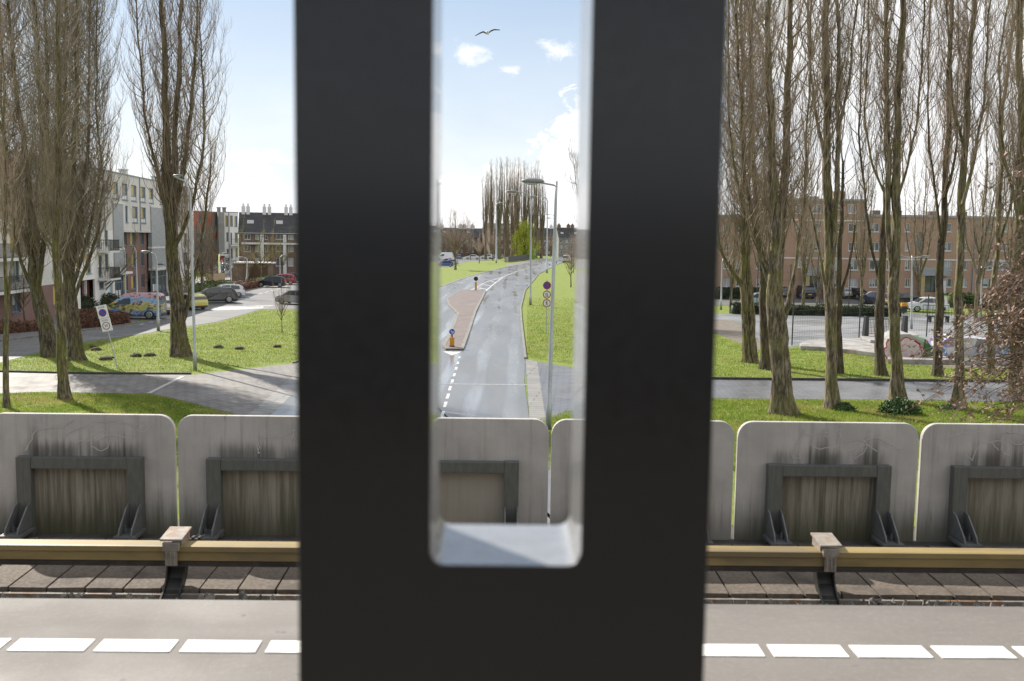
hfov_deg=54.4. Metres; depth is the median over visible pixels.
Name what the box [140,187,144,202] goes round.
window
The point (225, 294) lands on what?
parked car
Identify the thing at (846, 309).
hedge
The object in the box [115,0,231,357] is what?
poplar tree
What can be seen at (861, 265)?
bare tree
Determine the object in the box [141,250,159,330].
street lamp
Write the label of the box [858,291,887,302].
parked car
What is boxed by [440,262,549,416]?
road markings
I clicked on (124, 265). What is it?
street lamp
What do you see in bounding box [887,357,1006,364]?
concrete plinth
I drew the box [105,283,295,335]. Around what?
asphalt street
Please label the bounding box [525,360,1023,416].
path
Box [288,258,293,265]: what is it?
window
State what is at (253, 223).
terraced house
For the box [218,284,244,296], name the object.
parked car
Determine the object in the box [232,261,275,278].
shed
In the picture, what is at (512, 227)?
poplar tree
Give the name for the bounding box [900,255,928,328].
street lamp
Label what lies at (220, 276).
wooden fence
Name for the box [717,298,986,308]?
parking street
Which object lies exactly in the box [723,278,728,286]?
window
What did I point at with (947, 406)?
bush
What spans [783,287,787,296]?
parked car
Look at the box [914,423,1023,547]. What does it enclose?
barrier panel
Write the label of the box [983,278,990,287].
window
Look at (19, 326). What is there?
hedge
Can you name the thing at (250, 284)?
hedge
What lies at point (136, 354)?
molehill
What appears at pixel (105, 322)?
zone sign
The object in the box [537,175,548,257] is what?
poplar tree
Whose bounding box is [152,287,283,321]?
street markings
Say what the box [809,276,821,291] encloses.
window
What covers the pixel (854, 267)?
window
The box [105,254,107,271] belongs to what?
window
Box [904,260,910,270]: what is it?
window
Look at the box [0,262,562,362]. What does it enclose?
road kerb
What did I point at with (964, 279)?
window
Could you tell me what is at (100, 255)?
window
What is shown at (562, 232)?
terraced house
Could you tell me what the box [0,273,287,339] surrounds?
pavement
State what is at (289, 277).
parked car
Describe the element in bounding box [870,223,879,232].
window
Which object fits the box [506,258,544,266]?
pavement
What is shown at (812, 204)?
window
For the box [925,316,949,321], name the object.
bench
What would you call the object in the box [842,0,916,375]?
poplar tree
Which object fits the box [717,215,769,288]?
end block
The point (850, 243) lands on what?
window
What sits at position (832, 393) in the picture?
poplar tree
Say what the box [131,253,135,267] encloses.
window
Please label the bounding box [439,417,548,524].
barrier panel
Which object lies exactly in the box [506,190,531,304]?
street lamp
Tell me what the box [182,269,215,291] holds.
bush
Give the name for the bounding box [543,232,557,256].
bare tree
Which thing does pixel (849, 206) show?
window
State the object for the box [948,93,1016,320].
bare tree
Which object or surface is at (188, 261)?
bare tree
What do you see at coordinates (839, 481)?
barrier panel
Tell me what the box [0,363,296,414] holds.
side road
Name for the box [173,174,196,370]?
street lamp
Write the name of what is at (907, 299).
parked car
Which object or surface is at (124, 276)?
window
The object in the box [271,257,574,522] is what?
road
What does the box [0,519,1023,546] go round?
barrier footing
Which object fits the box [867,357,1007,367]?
worn ground
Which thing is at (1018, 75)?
poplar tree
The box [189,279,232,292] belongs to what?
hedge
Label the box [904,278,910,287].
window
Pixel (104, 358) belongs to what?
molehill
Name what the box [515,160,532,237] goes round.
poplar tree
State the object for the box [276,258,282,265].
window
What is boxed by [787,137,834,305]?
bare tree
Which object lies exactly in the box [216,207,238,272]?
apartment building
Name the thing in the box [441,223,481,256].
terraced house
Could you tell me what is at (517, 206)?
poplar tree
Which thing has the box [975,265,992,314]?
street lamp
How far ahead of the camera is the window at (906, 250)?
126.72 m
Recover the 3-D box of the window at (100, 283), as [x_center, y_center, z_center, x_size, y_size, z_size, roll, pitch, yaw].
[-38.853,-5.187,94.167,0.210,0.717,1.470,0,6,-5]
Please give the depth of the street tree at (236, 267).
140.68 m
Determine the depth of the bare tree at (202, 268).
115.50 m
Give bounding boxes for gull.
[475,29,499,35]
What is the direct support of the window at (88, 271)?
in the apartment block at (140, 201)
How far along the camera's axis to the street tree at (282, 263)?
180.01 m
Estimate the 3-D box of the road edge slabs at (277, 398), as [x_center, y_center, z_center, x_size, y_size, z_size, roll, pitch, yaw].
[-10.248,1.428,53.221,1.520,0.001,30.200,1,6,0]
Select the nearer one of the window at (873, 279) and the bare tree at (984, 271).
the bare tree at (984, 271)
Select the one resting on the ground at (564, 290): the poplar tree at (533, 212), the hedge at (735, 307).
the poplar tree at (533, 212)
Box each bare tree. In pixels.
[177,201,199,290]
[186,198,218,290]
[205,213,221,281]
[441,203,474,269]
[441,230,451,251]
[465,231,476,259]
[472,232,484,262]
[485,230,501,260]
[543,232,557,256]
[564,124,577,220]
[718,173,752,306]
[750,180,788,267]
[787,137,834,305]
[803,186,838,305]
[844,150,882,304]
[844,157,875,213]
[891,130,942,296]
[939,181,974,215]
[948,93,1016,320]
[965,164,1007,304]
[988,147,1015,294]
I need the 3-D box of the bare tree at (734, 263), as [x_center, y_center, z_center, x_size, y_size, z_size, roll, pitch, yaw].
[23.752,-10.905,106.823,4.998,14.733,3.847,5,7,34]
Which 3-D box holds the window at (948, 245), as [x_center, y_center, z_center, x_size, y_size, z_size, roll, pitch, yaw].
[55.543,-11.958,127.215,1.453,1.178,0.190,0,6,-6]
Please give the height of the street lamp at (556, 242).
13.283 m
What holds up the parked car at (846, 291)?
on the parking street at (725, 302)
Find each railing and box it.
[862,315,907,335]
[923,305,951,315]
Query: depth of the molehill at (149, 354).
56.98 m
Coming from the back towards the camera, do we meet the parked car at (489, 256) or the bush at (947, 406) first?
the parked car at (489, 256)
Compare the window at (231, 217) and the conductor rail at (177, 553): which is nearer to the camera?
the conductor rail at (177, 553)
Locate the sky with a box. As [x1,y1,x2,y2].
[0,0,1023,237]
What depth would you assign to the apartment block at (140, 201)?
99.99 m
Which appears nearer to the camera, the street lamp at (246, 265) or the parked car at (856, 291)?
the parked car at (856, 291)
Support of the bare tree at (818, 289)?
on the court
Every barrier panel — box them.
[0,412,177,539]
[177,414,297,540]
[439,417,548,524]
[550,419,734,545]
[733,421,918,546]
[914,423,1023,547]
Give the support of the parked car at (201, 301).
on the asphalt street at (205, 316)
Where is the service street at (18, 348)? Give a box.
[0,286,270,361]
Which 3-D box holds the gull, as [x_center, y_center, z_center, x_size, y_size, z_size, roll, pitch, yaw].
[-1.372,-17.466,56.526,1.249,0.406,0.765,4,7,28]
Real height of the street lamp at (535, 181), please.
9.185 m
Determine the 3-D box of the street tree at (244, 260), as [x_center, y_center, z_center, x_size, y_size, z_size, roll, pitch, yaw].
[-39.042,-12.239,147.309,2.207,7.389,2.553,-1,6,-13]
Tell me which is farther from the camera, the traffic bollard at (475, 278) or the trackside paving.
the traffic bollard at (475, 278)
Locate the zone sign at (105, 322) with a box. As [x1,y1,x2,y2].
[96,304,117,367]
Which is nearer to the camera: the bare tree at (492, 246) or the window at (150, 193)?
the window at (150, 193)
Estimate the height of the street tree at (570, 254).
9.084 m
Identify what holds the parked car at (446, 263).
on the car park
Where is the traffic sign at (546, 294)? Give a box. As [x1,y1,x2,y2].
[543,280,550,333]
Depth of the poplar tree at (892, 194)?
43.13 m
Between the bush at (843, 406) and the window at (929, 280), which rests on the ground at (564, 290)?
the bush at (843, 406)
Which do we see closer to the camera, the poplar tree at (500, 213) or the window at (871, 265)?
the window at (871, 265)
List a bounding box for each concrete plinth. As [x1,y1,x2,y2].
[799,338,946,357]
[860,331,918,342]
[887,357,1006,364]
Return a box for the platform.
[0,598,1023,680]
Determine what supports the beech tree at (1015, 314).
on the ground at (564, 290)
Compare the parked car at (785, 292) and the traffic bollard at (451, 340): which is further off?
the parked car at (785, 292)
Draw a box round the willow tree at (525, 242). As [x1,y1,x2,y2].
[507,218,541,258]
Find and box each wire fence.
[729,264,875,313]
[791,294,998,344]
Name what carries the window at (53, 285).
in the apartment block at (140, 201)
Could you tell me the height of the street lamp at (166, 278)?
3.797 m
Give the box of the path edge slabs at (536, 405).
[526,359,544,420]
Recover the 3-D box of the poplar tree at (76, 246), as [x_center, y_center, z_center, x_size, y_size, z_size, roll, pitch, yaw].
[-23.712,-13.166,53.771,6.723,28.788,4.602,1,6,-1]
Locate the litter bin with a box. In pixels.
[900,303,907,313]
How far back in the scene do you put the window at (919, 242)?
126.94 m
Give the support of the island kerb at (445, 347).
on the road at (491, 352)
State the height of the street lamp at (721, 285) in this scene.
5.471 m
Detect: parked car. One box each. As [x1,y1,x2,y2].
[166,296,169,311]
[183,293,207,309]
[197,286,237,302]
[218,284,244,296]
[258,276,286,286]
[275,290,295,303]
[276,274,295,284]
[440,260,453,266]
[456,254,462,258]
[464,254,478,259]
[480,254,493,258]
[740,292,758,302]
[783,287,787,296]
[796,285,815,298]
[842,287,853,297]
[851,287,867,298]
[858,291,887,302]
[885,293,921,305]
[907,297,949,311]
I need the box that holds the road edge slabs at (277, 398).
[248,373,296,414]
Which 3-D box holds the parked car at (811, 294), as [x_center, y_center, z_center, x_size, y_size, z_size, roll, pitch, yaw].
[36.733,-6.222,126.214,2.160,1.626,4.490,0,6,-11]
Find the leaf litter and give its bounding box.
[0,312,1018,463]
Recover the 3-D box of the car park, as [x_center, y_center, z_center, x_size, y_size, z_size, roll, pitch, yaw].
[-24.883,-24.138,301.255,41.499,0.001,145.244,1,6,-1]
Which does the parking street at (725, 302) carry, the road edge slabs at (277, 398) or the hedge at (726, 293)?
the hedge at (726, 293)
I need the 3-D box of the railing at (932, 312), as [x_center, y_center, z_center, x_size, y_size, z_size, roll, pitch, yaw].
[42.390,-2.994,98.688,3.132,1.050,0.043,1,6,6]
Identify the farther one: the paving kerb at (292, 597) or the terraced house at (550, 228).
the terraced house at (550, 228)
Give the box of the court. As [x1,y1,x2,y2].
[716,313,1009,358]
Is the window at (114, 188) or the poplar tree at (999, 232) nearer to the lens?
the poplar tree at (999, 232)
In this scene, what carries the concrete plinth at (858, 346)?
on the ground at (564, 290)
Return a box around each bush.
[81,294,100,310]
[91,292,119,304]
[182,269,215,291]
[209,259,240,279]
[833,401,856,410]
[876,396,924,415]
[935,404,956,409]
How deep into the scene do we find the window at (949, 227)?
127.06 m
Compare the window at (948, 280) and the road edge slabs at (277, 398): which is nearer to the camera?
the road edge slabs at (277, 398)
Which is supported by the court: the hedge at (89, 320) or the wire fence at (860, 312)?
the wire fence at (860, 312)
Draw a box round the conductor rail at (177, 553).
[0,526,1023,604]
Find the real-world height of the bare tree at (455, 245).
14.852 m
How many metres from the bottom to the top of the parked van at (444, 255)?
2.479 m
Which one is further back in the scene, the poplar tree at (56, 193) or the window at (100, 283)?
the window at (100, 283)
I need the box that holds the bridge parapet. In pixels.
[505,254,528,261]
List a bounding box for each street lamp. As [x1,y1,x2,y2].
[118,246,125,293]
[126,245,137,291]
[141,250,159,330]
[158,263,168,295]
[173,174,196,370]
[223,253,231,280]
[238,257,247,278]
[279,255,286,273]
[495,202,506,262]
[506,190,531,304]
[521,178,557,429]
[530,196,547,272]
[548,217,556,262]
[720,257,729,309]
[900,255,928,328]
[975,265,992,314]
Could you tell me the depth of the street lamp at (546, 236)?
206.72 m
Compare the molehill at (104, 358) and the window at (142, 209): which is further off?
the window at (142, 209)
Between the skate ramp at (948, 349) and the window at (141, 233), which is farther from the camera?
the window at (141, 233)
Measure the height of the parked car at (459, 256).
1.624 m
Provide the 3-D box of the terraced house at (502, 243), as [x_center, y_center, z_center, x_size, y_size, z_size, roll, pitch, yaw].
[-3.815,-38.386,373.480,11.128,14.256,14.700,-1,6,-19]
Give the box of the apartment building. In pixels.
[782,191,1015,298]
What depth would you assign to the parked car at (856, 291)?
125.27 m
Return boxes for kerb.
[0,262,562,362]
[0,370,1007,381]
[0,591,1023,606]
[442,290,485,349]
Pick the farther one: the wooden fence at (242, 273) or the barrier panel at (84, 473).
the wooden fence at (242, 273)
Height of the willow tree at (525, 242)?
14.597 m
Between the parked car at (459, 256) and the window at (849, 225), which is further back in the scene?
the parked car at (459, 256)
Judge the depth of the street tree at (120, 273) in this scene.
95.58 m
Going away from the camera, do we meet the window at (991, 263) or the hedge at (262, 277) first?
the window at (991, 263)
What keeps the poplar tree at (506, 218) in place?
on the ground at (564, 290)
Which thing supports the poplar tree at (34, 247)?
on the ground at (564, 290)
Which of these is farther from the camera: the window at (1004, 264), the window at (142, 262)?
the window at (1004, 264)
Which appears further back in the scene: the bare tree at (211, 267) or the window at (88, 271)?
the bare tree at (211, 267)
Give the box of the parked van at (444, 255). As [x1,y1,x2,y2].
[440,252,453,259]
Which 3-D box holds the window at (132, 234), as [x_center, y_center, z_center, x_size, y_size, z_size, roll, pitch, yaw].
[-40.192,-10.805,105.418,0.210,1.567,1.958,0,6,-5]
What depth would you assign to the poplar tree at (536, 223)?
362.05 m
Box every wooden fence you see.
[206,273,225,281]
[231,267,250,280]
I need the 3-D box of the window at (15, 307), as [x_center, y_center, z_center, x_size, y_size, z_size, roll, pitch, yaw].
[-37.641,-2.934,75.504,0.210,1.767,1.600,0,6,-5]
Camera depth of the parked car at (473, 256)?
324.91 m
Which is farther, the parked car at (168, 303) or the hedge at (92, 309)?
the parked car at (168, 303)
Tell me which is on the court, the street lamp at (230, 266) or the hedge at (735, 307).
the hedge at (735, 307)
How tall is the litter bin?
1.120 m
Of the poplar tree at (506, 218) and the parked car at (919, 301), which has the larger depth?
the poplar tree at (506, 218)
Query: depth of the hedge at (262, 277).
148.54 m
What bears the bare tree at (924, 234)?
on the parking street at (725, 302)
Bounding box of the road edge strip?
[148,376,183,392]
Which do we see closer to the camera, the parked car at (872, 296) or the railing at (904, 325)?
the railing at (904, 325)
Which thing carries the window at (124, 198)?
in the apartment block at (140, 201)
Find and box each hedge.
[0,318,37,333]
[78,307,96,312]
[79,310,131,327]
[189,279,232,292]
[227,278,261,289]
[246,273,276,279]
[717,286,759,298]
[729,301,756,313]
[754,302,902,316]
[944,292,987,307]
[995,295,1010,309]
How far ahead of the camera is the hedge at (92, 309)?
79.72 m
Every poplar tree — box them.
[0,0,29,407]
[0,0,82,357]
[0,0,135,360]
[11,0,103,399]
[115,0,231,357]
[479,171,491,259]
[486,159,497,258]
[493,159,506,258]
[501,157,513,258]
[508,162,516,255]
[512,159,522,252]
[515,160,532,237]
[526,161,538,236]
[530,158,541,257]
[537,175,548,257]
[719,0,792,362]
[721,0,848,415]
[723,0,791,369]
[794,0,880,409]
[831,109,876,373]
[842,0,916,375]
[843,0,959,399]
[909,0,979,376]
[925,0,1023,409]
[976,0,1023,394]
[979,0,1023,372]
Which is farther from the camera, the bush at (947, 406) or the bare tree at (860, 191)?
the bare tree at (860, 191)
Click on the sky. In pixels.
(512, 91)
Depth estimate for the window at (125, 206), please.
101.86 m
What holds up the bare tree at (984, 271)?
on the ground at (564, 290)
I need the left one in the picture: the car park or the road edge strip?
the road edge strip
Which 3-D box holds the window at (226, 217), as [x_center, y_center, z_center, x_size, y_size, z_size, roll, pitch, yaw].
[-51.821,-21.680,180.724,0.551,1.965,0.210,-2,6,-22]
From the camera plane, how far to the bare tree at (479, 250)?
277.97 m
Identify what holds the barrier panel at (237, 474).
on the barrier footing
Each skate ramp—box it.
[884,331,924,358]
[913,335,933,356]
[929,336,953,355]
[943,334,1009,356]
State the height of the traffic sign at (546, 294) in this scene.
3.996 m
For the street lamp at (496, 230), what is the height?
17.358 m
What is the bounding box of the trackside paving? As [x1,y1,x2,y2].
[0,537,1023,599]
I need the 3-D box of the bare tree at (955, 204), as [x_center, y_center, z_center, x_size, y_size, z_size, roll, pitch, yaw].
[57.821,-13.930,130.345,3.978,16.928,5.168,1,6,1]
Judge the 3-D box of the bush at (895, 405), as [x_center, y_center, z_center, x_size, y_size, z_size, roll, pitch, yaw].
[16.118,2.724,41.310,1.899,0.870,1.589,1,6,-1]
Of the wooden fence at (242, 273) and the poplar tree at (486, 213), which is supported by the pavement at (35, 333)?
the wooden fence at (242, 273)
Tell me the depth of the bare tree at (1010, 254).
110.33 m
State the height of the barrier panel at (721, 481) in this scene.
1.143 m
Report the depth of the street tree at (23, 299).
74.50 m
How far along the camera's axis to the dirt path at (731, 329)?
78.68 m
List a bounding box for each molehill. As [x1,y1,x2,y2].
[91,347,101,350]
[99,355,112,360]
[130,353,140,356]
[144,353,155,356]
[213,344,223,348]
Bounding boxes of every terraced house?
[238,203,295,273]
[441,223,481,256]
[482,223,521,255]
[526,224,552,255]
[557,223,575,256]
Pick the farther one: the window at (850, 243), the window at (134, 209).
the window at (850, 243)
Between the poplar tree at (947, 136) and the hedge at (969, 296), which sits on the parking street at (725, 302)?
the hedge at (969, 296)
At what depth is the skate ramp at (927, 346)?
60.19 m
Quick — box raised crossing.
[205,305,273,310]
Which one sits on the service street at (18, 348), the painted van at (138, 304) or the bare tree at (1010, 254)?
the painted van at (138, 304)
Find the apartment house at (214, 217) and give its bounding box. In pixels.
[193,211,217,272]
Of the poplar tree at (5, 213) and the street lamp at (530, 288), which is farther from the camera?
the street lamp at (530, 288)
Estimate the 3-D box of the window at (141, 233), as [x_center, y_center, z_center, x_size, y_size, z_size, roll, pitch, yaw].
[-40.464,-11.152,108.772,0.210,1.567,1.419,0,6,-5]
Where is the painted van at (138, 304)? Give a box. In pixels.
[106,292,166,318]
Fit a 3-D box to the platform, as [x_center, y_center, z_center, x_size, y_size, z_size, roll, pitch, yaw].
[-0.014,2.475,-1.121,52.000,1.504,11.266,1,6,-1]
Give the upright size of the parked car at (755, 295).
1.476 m
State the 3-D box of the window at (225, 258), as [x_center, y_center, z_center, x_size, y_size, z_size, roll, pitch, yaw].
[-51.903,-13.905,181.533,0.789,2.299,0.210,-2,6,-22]
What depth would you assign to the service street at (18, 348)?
63.77 m
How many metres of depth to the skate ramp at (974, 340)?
60.03 m
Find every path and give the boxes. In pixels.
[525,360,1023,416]
[716,320,759,349]
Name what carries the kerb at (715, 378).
on the ground at (564, 290)
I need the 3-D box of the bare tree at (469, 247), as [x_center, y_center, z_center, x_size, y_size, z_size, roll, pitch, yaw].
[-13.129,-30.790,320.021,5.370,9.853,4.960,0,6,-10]
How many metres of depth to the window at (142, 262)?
109.38 m
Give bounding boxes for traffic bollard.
[449,329,454,346]
[474,277,477,289]
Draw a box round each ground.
[0,238,1022,525]
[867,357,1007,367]
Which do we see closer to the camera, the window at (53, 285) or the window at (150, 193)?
the window at (53, 285)
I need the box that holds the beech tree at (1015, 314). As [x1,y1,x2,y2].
[904,149,1023,423]
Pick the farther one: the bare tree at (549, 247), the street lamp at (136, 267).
the bare tree at (549, 247)
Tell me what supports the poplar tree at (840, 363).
on the ground at (564, 290)
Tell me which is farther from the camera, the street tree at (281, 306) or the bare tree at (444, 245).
the bare tree at (444, 245)
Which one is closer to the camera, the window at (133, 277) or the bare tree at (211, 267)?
the window at (133, 277)
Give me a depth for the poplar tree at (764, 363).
54.55 m
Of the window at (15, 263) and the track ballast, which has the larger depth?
the window at (15, 263)
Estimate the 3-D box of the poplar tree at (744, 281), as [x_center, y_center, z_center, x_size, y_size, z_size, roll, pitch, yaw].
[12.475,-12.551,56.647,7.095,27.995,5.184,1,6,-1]
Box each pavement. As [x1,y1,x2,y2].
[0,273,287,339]
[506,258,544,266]
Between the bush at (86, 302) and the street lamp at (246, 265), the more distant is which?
the street lamp at (246, 265)
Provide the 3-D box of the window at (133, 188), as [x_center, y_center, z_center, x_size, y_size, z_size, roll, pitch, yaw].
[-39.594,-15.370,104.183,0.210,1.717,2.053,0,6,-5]
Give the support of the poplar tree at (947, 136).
on the ground at (564, 290)
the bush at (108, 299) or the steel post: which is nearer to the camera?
the steel post
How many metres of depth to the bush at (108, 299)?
94.07 m
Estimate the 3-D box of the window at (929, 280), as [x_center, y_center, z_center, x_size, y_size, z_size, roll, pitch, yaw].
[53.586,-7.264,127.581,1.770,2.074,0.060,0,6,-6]
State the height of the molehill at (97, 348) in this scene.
0.408 m
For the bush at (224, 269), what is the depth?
150.26 m
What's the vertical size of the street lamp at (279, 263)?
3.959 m
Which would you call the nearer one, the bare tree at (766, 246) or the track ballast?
the track ballast
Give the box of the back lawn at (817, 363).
[0,297,1008,379]
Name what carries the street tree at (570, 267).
on the ground at (564, 290)
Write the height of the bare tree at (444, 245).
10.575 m
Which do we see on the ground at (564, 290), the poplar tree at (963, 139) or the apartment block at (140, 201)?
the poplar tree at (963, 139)
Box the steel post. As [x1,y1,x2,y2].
[294,0,726,680]
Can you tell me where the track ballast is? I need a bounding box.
[0,590,1023,606]
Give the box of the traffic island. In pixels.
[446,290,483,347]
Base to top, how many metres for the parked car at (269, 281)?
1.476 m
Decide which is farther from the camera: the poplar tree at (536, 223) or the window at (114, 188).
the poplar tree at (536, 223)
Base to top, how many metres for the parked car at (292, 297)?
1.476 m
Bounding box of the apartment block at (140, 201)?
[0,151,193,323]
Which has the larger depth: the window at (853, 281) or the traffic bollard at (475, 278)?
the traffic bollard at (475, 278)
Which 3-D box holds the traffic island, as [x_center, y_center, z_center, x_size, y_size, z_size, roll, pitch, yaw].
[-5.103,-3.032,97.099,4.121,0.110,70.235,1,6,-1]
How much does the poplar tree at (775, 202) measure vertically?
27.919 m
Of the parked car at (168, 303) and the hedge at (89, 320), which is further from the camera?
the parked car at (168, 303)
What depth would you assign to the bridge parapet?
312.71 m
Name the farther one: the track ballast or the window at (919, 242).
the window at (919, 242)
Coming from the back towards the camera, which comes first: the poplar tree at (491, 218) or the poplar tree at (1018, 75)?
the poplar tree at (491, 218)
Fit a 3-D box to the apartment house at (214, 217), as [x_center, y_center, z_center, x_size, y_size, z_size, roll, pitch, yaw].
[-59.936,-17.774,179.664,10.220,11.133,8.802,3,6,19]
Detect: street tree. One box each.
[12,253,45,319]
[92,209,143,289]
[140,244,153,281]
[230,246,243,277]
[237,213,283,275]
[241,237,254,278]
[270,229,293,273]
[271,268,292,332]
[559,240,575,286]
[565,235,575,272]
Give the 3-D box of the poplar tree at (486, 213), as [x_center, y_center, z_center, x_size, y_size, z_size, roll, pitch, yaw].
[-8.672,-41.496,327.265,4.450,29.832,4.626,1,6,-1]
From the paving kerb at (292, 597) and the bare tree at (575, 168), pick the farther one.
the bare tree at (575, 168)
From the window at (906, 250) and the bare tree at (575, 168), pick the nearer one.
the bare tree at (575, 168)
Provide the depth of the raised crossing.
96.45 m
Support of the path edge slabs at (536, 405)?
on the path at (562, 389)
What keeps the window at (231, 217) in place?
in the apartment building at (227, 235)
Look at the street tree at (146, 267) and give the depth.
109.18 m
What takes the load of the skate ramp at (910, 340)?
on the concrete plinth at (858, 346)
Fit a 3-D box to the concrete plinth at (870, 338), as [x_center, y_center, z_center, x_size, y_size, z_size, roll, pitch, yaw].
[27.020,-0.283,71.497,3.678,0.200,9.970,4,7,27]
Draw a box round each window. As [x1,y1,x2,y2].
[12,261,17,281]
[12,293,21,313]
[53,285,54,306]
[86,254,91,274]
[99,255,100,277]
[99,282,104,289]
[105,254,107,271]
[112,182,117,199]
[122,184,127,200]
[124,276,128,291]
[125,206,126,222]
[130,232,135,245]
[131,185,136,201]
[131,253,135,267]
[131,275,135,289]
[132,206,138,223]
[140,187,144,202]
[140,232,144,245]
[141,207,146,223]
[141,252,144,266]
[141,274,145,287]
[149,188,152,203]
[225,216,227,226]
[225,258,228,270]
[230,216,232,226]
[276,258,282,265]
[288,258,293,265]
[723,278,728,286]
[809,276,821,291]
[812,204,820,213]
[848,204,855,213]
[848,223,857,232]
[848,242,857,251]
[848,278,857,286]
[849,260,858,270]
[869,242,878,251]
[869,260,878,270]
[869,278,876,287]
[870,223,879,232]
[904,242,910,251]
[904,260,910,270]
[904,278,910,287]
[914,232,921,267]
[924,276,934,291]
[943,278,951,287]
[944,261,951,270]
[945,242,951,251]
[947,223,951,232]
[963,278,966,287]
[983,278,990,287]
[985,261,992,270]
[998,261,1006,270]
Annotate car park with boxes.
[440,257,497,266]
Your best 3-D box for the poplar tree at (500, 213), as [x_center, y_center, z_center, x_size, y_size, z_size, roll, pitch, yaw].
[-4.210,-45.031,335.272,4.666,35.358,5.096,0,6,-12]
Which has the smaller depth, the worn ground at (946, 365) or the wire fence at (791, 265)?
the worn ground at (946, 365)
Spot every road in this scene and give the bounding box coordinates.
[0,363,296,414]
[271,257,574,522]
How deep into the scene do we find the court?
84.95 m
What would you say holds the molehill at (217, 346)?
on the ground at (564, 290)
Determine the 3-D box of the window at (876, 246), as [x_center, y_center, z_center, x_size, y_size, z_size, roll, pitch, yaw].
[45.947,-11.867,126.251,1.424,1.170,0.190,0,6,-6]

